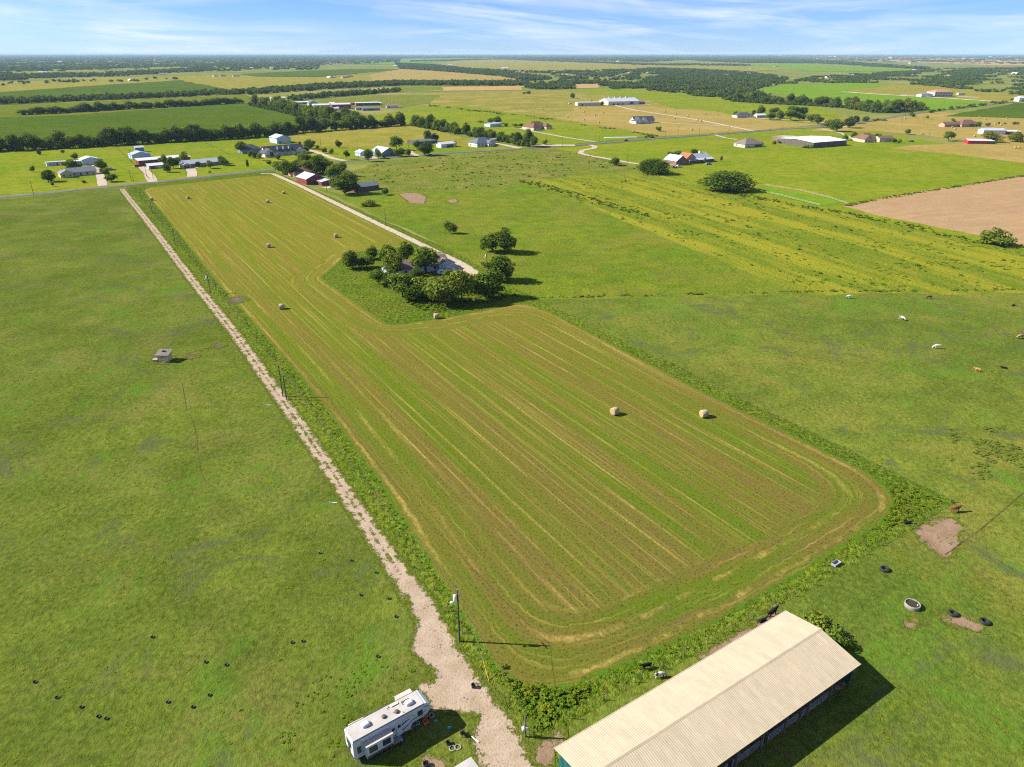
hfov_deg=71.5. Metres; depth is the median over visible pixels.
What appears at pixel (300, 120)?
hedgerow tree
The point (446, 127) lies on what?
hedgerow tree
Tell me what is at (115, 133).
hedgerow tree
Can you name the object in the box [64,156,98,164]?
metal shop
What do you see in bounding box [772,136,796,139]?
stable row
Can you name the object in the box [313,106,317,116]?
hedgerow tree
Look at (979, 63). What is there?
tan field
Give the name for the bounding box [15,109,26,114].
hedgerow tree
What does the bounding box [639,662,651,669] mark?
cow
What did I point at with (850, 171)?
pasture
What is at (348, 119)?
hedgerow tree
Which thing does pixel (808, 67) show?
bright field
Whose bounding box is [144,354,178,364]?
bare patch
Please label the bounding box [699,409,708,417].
hay bale
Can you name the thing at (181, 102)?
hedgerow tree
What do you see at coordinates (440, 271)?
parked car
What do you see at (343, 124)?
hedgerow tree
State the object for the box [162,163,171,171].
tree
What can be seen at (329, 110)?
hedgerow tree
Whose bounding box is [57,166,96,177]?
farmhouse
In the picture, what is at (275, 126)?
hedgerow tree
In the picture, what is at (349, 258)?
tree
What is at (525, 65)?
hay field
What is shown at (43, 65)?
green field
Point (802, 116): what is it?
tree
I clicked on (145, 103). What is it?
hedgerow tree
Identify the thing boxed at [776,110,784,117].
tree
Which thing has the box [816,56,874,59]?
tan field
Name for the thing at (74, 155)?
tree
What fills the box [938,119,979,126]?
tan house
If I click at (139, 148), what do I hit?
camper cabin
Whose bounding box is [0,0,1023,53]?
sky
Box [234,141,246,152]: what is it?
tree
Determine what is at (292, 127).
hedgerow tree
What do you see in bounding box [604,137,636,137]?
pipe stack
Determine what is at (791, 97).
hedgerow tree
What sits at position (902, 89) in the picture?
field
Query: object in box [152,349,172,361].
well house
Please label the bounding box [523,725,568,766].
bare patch
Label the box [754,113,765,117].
shop front
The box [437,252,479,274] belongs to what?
driveway
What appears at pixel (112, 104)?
hedgerow tree
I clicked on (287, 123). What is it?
hedgerow tree
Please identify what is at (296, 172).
brick house
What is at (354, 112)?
hedgerow tree
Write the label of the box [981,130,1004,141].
tree
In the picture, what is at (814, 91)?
bright field
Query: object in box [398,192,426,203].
bare patch
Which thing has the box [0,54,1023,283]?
ground
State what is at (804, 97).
hedgerow tree
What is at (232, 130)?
hedgerow tree
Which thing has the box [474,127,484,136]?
hedgerow tree
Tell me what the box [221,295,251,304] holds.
bare patch
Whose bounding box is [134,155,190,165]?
red barn
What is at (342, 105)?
brown hall
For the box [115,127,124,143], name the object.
hedgerow tree
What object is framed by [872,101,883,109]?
hedgerow tree
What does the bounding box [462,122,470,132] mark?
hedgerow tree
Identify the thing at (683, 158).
porch house
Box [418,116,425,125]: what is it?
hedgerow tree
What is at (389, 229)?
gravel drive
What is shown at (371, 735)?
travel trailer
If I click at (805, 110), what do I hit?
tree
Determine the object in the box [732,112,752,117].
tan house
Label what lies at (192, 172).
gravel lane
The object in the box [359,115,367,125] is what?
hedgerow tree
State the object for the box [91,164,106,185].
gravel lane
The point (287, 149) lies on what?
farmhouse
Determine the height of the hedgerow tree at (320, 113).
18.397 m
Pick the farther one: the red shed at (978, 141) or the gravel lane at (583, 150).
the red shed at (978, 141)
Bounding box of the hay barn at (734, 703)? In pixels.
[554,610,860,766]
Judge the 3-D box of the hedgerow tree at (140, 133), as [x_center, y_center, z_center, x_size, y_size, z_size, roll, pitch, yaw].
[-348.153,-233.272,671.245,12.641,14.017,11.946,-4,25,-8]
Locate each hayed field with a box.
[0,75,256,91]
[186,74,372,88]
[369,69,519,80]
[415,89,861,135]
[560,106,816,135]
[812,112,1023,145]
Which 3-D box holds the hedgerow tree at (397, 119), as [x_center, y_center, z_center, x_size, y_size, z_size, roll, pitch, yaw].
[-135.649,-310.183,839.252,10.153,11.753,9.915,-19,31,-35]
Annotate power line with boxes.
[283,372,452,583]
[457,589,524,711]
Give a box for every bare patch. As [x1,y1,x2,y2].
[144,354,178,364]
[180,353,200,359]
[208,342,227,348]
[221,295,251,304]
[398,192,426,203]
[415,751,454,766]
[446,199,458,202]
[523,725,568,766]
[695,610,780,660]
[901,617,920,629]
[911,516,964,558]
[936,611,985,633]
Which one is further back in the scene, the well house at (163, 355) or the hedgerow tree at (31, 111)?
the hedgerow tree at (31, 111)
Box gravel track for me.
[118,189,533,766]
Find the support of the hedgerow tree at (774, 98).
on the ground at (792, 75)
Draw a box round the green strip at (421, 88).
[400,87,442,89]
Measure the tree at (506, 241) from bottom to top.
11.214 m
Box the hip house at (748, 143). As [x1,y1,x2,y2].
[734,138,763,147]
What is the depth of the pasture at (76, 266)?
123.64 m
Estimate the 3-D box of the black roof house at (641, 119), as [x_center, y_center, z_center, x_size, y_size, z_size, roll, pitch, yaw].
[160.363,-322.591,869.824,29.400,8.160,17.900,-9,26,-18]
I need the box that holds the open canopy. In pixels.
[354,102,378,105]
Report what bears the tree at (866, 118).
on the hayed field at (915, 125)
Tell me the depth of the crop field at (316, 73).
2955.98 m
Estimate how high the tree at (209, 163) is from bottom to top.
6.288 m
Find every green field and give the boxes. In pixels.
[1,63,91,69]
[361,58,474,64]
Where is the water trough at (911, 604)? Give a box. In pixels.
[904,598,920,611]
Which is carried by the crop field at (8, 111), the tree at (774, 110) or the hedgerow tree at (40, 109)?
the hedgerow tree at (40, 109)
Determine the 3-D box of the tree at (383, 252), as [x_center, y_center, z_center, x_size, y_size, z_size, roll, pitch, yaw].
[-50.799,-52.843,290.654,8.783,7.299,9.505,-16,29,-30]
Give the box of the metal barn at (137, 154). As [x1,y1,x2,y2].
[128,150,150,158]
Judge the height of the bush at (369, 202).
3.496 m
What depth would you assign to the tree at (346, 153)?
571.41 m
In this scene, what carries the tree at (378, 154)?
on the yards at (17, 176)
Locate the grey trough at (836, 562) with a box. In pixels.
[831,559,840,566]
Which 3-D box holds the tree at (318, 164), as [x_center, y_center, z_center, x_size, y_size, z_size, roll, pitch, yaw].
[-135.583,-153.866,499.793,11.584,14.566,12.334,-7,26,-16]
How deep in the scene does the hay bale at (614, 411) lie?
168.19 m
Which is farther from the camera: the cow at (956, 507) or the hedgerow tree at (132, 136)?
the hedgerow tree at (132, 136)
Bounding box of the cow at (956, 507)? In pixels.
[950,504,963,511]
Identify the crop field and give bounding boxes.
[0,80,243,104]
[0,94,251,116]
[0,102,318,150]
[243,69,395,76]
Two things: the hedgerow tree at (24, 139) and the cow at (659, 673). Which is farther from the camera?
the hedgerow tree at (24, 139)
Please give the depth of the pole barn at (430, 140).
671.92 m
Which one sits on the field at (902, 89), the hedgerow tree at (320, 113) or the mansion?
the mansion
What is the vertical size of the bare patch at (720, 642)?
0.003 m
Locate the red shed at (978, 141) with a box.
[963,139,994,143]
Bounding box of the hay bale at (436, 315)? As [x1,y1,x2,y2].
[433,313,438,318]
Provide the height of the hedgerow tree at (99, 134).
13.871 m
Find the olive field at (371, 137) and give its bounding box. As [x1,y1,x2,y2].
[285,124,472,147]
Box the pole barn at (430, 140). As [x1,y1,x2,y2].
[407,138,437,144]
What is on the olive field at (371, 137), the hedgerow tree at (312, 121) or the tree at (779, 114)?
the hedgerow tree at (312, 121)
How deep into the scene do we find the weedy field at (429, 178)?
524.63 m
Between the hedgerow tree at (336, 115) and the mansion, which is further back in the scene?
the mansion
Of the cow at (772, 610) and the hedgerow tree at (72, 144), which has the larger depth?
the hedgerow tree at (72, 144)
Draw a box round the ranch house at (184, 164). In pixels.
[179,157,226,168]
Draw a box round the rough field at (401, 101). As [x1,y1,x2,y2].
[300,95,439,107]
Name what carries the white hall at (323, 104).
on the ground at (792, 75)
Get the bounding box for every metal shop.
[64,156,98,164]
[269,133,290,143]
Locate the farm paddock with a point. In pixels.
(820, 201)
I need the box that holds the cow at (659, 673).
[654,671,666,678]
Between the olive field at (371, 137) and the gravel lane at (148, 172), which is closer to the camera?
the gravel lane at (148, 172)
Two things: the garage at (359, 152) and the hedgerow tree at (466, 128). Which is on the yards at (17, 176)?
the garage at (359, 152)
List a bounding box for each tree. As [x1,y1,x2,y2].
[2,135,19,150]
[4,133,20,150]
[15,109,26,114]
[15,136,27,149]
[20,132,29,149]
[23,133,39,149]
[25,108,35,113]
[33,107,44,113]
[36,137,45,148]
[38,136,55,147]
[40,170,55,181]
[44,106,54,113]
[48,129,66,142]
[52,106,61,111]
[53,138,66,147]
[59,159,81,167]
[60,135,72,146]
[64,138,80,147]
[69,135,79,147]
[70,153,77,158]
[76,134,90,142]
[79,135,96,145]
[80,102,92,111]
[92,101,107,108]
[94,159,107,168]
[96,131,113,145]
[97,131,106,144]
[99,168,109,174]
[102,126,113,145]
[103,174,117,181]
[106,102,117,108]
[109,129,119,144]
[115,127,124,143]
[119,126,135,141]
[124,102,133,108]
[125,101,140,108]
[126,132,138,143]
[136,129,149,143]
[139,101,149,106]
[143,133,151,141]
[150,132,161,142]
[153,101,162,105]
[157,154,166,162]
[158,128,171,141]
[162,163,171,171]
[166,156,180,167]
[169,125,180,137]
[177,99,184,104]
[177,126,189,140]
[179,150,188,160]
[183,127,191,138]
[186,123,198,136]
[192,124,200,137]
[196,127,211,138]
[205,160,213,167]
[213,129,221,138]
[217,155,229,164]
[218,124,228,138]
[226,126,236,138]
[232,123,244,136]
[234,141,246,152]
[240,129,248,136]
[244,128,252,136]
[247,121,262,133]
[250,94,258,102]
[259,97,267,104]
[261,126,271,136]
[269,121,278,133]
[270,160,289,173]
[274,101,282,107]
[277,122,286,132]
[279,102,286,109]
[280,160,298,172]
[283,121,291,130]
[286,125,295,133]
[290,159,301,166]
[292,102,300,109]
[294,115,306,129]
[297,153,311,162]
[298,159,312,167]
[303,106,318,115]
[303,139,315,147]
[304,124,313,131]
[306,115,315,126]
[311,154,326,174]
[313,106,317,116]
[314,120,322,129]
[317,106,325,117]
[320,118,330,126]
[322,106,335,118]
[323,158,333,168]
[324,166,338,178]
[329,161,346,174]
[329,170,360,193]
[330,111,341,120]
[335,139,341,146]
[337,120,346,129]
[340,106,351,115]
[340,249,358,267]
[341,112,349,118]
[343,150,349,156]
[344,114,355,125]
[350,110,359,118]
[351,115,364,126]
[357,255,375,267]
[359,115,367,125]
[363,149,372,161]
[364,245,377,256]
[367,115,374,126]
[368,268,385,284]
[375,148,381,157]
[378,244,396,258]
[381,188,388,194]
[381,250,403,272]
[381,268,395,286]
[383,113,394,124]
[385,272,414,296]
[388,136,403,148]
[393,116,400,125]
[393,147,404,154]
[395,111,405,122]
[397,240,414,258]
[404,284,423,301]
[409,246,439,272]
[409,267,424,283]
[409,276,442,295]
[411,115,419,123]
[413,140,419,148]
[417,140,434,155]
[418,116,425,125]
[423,130,431,138]
[424,275,464,304]
[426,114,435,127]
[431,133,439,139]
[432,119,439,127]
[437,119,446,127]
[440,268,454,278]
[443,220,457,231]
[444,122,449,130]
[447,269,476,303]
[449,122,459,130]
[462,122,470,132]
[473,267,505,297]
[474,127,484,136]
[479,231,499,251]
[487,130,496,138]
[489,255,515,281]
[492,116,501,121]
[495,227,517,252]
[496,131,504,138]
[513,132,522,140]
[523,128,533,141]
[529,136,538,144]
[608,157,619,164]
[636,158,670,175]
[695,170,758,191]
[733,92,742,99]
[748,92,757,100]
[756,105,766,113]
[761,96,770,100]
[766,112,776,119]
[768,107,779,112]
[770,95,779,101]
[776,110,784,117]
[783,109,798,119]
[786,93,794,101]
[787,106,802,112]
[792,96,802,102]
[796,112,806,119]
[799,94,808,101]
[801,107,808,113]
[805,114,815,121]
[813,96,825,103]
[813,114,824,123]
[822,96,831,102]
[822,119,832,127]
[828,97,841,101]
[829,119,844,130]
[832,99,840,104]
[844,116,855,126]
[851,96,863,105]
[853,115,860,122]
[860,103,870,108]
[862,116,869,120]
[863,99,873,103]
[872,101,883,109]
[881,103,893,112]
[892,101,899,108]
[902,97,914,107]
[915,102,925,106]
[943,131,956,140]
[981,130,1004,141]
[1005,131,1023,141]
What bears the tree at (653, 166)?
on the pasture at (850, 171)
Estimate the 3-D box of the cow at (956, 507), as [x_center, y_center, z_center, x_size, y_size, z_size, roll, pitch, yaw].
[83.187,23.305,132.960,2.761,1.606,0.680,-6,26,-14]
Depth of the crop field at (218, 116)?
904.93 m
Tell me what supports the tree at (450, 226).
on the meadow at (567, 248)
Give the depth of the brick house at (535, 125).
798.40 m
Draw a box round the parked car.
[437,269,444,274]
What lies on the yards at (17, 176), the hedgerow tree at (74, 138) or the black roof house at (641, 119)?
the hedgerow tree at (74, 138)
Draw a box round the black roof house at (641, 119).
[630,116,654,123]
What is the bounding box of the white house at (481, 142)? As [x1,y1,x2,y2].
[469,137,495,146]
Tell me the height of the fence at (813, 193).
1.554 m
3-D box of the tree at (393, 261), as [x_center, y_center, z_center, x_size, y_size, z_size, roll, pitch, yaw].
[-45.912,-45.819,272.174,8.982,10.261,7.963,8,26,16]
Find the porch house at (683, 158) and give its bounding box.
[664,151,714,164]
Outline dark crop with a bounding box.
[948,102,1023,117]
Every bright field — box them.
[750,63,912,70]
[756,83,987,111]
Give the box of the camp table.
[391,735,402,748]
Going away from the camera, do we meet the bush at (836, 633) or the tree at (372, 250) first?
the bush at (836, 633)
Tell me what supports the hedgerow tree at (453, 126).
on the ground at (792, 75)
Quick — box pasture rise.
[566,88,842,122]
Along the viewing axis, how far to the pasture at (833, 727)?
149.31 m
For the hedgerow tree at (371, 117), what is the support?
on the olive field at (371, 137)
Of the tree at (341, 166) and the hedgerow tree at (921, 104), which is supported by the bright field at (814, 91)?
the hedgerow tree at (921, 104)
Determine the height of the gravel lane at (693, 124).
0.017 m
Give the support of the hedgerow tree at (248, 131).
on the crop field at (218, 116)
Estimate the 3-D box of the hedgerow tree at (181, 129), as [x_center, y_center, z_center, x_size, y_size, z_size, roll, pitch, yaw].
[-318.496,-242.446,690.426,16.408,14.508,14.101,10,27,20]
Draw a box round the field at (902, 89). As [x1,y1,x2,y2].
[847,84,1023,102]
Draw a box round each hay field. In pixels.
[143,175,895,688]
[438,59,796,70]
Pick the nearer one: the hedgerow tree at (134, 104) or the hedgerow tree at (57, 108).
the hedgerow tree at (57, 108)
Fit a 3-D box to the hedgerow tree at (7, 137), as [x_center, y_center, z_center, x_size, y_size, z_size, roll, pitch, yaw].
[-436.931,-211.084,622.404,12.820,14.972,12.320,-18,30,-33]
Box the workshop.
[484,122,501,126]
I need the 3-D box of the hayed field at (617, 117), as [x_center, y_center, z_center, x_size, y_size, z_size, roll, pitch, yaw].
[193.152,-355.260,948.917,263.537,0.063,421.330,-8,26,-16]
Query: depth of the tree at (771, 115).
907.41 m
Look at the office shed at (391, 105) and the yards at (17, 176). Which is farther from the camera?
the office shed at (391, 105)
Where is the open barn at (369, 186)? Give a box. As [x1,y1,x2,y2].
[352,181,378,191]
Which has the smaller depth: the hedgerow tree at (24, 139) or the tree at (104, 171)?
the tree at (104, 171)
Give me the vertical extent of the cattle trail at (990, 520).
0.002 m
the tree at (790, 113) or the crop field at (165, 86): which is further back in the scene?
the crop field at (165, 86)
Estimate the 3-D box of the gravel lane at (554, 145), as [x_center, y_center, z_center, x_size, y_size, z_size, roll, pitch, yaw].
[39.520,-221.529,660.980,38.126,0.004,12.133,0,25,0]
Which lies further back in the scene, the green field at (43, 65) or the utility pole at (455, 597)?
the green field at (43, 65)
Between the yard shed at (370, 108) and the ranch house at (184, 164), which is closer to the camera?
the ranch house at (184, 164)
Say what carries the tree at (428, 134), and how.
on the ground at (792, 75)
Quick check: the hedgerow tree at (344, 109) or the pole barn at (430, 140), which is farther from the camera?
the hedgerow tree at (344, 109)
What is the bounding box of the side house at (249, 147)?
[237,144,260,153]
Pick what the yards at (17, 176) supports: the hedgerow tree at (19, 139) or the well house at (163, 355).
the hedgerow tree at (19, 139)
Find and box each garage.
[355,149,364,155]
[875,135,893,141]
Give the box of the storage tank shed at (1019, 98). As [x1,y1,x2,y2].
[1014,96,1023,101]
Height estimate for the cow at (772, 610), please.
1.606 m
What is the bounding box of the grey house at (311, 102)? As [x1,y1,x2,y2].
[307,100,317,105]
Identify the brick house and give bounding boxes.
[288,167,318,176]
[522,121,551,130]
[852,133,875,142]
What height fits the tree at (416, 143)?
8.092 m
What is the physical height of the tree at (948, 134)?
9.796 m
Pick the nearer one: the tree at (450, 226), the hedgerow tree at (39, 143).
the tree at (450, 226)
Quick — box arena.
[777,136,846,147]
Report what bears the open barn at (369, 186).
on the weedy field at (429, 178)
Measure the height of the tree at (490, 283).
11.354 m
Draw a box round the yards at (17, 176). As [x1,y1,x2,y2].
[0,138,539,197]
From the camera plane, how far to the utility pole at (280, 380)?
176.16 m
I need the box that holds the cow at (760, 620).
[757,616,768,623]
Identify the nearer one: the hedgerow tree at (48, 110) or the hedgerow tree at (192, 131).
the hedgerow tree at (192, 131)
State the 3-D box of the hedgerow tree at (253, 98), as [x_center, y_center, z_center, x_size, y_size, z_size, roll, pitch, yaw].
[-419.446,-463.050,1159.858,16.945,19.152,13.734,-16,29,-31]
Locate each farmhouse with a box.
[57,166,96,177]
[259,143,306,157]
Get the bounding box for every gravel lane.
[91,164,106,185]
[138,166,157,181]
[186,168,196,176]
[309,150,346,160]
[496,143,520,147]
[519,128,596,141]
[534,144,574,145]
[578,145,684,164]
[614,105,754,130]
[660,122,724,125]
[749,117,844,126]
[822,129,874,141]
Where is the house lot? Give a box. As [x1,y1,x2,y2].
[331,252,526,319]
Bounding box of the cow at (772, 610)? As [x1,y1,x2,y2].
[767,604,779,618]
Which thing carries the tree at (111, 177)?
on the yards at (17, 176)
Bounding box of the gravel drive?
[260,173,445,254]
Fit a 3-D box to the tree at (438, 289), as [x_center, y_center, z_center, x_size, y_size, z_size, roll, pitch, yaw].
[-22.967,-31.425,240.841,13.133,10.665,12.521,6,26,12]
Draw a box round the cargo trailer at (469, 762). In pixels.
[455,757,477,766]
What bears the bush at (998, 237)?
on the pasture at (850, 171)
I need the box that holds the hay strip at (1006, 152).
[891,144,1023,162]
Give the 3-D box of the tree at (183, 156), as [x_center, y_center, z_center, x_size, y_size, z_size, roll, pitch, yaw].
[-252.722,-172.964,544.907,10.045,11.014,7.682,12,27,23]
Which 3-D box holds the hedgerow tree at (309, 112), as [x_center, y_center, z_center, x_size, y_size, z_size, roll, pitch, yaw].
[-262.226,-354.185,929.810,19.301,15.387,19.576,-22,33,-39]
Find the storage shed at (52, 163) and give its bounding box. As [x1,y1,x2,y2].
[45,161,59,165]
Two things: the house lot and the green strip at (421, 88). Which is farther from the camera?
the green strip at (421, 88)
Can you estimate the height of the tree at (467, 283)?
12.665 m
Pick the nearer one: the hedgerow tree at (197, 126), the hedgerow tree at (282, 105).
the hedgerow tree at (197, 126)
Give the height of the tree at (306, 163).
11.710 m
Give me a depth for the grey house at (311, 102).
1157.04 m
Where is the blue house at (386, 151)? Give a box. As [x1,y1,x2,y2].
[371,146,395,155]
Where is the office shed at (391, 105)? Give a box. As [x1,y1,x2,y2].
[385,104,397,107]
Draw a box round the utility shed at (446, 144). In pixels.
[436,141,455,147]
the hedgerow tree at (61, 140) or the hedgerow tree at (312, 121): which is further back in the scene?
the hedgerow tree at (312, 121)
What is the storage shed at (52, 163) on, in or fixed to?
on the yards at (17, 176)
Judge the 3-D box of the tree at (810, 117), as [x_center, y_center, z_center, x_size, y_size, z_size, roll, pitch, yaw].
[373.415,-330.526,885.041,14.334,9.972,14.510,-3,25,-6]
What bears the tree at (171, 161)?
on the yards at (17, 176)
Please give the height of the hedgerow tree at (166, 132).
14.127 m
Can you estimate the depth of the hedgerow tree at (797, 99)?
1169.13 m
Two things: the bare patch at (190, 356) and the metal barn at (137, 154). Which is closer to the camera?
the bare patch at (190, 356)
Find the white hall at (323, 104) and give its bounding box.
[311,103,329,108]
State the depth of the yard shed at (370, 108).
1061.34 m
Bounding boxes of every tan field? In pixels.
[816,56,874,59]
[856,57,1023,64]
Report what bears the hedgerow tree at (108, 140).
on the ground at (792, 75)
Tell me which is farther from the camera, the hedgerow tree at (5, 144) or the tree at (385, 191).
the hedgerow tree at (5, 144)
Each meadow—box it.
[321,182,803,299]
[524,172,1023,294]
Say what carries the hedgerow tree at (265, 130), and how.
on the ground at (792, 75)
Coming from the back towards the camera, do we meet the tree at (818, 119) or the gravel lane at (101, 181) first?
the tree at (818, 119)
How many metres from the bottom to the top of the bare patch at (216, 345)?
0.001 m
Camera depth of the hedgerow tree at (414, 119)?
828.95 m
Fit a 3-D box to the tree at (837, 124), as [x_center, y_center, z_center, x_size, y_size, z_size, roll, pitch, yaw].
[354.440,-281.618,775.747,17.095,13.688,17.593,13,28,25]
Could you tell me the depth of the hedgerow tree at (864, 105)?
1052.88 m
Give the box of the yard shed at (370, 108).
[362,107,379,110]
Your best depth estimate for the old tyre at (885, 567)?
118.01 m
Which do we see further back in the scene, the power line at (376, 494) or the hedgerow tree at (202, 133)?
the hedgerow tree at (202, 133)
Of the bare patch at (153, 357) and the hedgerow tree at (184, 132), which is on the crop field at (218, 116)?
the hedgerow tree at (184, 132)
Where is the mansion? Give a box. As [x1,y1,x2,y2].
[916,89,952,96]
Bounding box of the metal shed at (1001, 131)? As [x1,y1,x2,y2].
[978,128,1020,134]
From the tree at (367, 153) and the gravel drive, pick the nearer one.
the gravel drive
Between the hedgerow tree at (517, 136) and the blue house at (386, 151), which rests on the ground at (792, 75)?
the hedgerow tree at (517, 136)
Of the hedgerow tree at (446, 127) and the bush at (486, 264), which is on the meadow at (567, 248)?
the bush at (486, 264)
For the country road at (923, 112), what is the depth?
990.58 m
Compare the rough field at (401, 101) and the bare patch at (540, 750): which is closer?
the bare patch at (540, 750)
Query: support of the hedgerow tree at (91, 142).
on the yards at (17, 176)
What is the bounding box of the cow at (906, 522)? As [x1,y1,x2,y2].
[902,520,913,524]
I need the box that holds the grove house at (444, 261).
[381,254,455,273]
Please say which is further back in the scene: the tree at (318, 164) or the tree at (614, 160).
the tree at (614, 160)
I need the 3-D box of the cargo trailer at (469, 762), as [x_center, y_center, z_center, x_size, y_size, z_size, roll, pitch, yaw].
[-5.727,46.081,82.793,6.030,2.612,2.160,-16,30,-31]
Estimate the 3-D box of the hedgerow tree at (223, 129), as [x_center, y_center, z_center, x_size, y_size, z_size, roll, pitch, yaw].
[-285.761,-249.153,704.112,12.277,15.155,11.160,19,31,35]
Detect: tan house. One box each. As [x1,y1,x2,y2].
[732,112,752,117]
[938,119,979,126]
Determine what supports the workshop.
on the lime pasture at (460, 117)
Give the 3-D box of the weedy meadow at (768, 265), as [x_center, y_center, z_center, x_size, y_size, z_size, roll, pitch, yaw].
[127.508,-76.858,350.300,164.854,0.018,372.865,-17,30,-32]
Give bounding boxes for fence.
[141,198,529,730]
[533,502,951,735]
[538,286,997,294]
[542,301,951,501]
[757,189,817,204]
[768,184,847,203]
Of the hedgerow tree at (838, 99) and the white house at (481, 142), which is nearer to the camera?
the white house at (481, 142)
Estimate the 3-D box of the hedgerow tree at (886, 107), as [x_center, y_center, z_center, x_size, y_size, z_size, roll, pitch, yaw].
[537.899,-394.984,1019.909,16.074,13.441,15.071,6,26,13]
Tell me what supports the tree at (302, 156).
on the yards at (17, 176)
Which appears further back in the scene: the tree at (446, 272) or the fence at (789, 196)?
the fence at (789, 196)
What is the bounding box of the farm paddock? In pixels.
[753,186,842,205]
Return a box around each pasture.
[0,186,558,766]
[373,105,654,145]
[540,292,1023,766]
[550,128,1023,248]
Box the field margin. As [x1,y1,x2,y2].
[126,170,957,738]
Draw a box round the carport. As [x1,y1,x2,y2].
[146,162,163,168]
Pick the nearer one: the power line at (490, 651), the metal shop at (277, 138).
the power line at (490, 651)
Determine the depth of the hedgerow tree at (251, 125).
719.87 m
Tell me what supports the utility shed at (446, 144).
on the yards at (17, 176)
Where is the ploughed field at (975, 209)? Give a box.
[844,176,1023,244]
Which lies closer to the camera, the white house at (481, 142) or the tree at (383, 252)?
the tree at (383, 252)
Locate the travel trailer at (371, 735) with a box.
[344,688,430,759]
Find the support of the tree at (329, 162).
on the ground at (792, 75)
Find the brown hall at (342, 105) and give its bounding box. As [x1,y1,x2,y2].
[330,103,350,108]
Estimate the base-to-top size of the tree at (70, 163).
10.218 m
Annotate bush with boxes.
[360,199,379,206]
[479,261,492,266]
[803,609,830,631]
[823,624,852,645]
[978,227,1018,246]
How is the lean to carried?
on the ground at (792, 75)
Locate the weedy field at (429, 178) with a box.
[346,148,638,191]
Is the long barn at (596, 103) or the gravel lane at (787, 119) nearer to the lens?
the gravel lane at (787, 119)
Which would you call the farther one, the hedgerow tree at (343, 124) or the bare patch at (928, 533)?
the hedgerow tree at (343, 124)
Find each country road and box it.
[0,126,829,197]
[855,101,1017,123]
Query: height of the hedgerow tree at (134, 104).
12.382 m
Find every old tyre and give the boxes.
[879,565,889,572]
[948,609,958,617]
[979,617,990,625]
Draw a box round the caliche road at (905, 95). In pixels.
[851,92,984,100]
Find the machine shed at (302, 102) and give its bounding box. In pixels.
[295,101,308,103]
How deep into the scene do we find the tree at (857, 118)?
861.88 m
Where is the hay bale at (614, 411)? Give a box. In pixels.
[610,407,619,415]
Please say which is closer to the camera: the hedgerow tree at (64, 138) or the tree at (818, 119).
the hedgerow tree at (64, 138)
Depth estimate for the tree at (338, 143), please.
641.32 m
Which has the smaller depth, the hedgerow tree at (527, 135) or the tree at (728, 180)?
the tree at (728, 180)
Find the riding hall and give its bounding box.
[599,97,644,104]
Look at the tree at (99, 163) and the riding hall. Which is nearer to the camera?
the tree at (99, 163)
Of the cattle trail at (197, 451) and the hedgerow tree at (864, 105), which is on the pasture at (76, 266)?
the cattle trail at (197, 451)
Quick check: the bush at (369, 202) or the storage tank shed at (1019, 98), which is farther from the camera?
the storage tank shed at (1019, 98)
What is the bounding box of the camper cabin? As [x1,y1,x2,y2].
[133,145,144,151]
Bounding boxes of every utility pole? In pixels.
[278,365,282,395]
[450,590,459,641]
[522,714,527,736]
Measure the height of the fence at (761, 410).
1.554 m
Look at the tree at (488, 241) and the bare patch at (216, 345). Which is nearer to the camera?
the bare patch at (216, 345)
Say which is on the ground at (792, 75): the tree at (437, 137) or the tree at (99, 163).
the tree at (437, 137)
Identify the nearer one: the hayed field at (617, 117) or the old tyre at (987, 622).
the old tyre at (987, 622)
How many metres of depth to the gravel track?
109.23 m
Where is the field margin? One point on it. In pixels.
(468, 640)
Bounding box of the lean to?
[315,178,328,185]
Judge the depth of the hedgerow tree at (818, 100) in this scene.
1146.32 m
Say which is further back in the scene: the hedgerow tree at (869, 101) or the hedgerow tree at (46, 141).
the hedgerow tree at (869, 101)
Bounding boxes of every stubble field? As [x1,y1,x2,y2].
[361,86,523,90]
[574,84,599,87]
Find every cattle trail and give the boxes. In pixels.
[174,347,210,355]
[192,419,205,481]
[944,492,1023,554]
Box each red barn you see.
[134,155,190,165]
[295,171,325,184]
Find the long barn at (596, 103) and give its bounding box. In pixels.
[575,101,600,105]

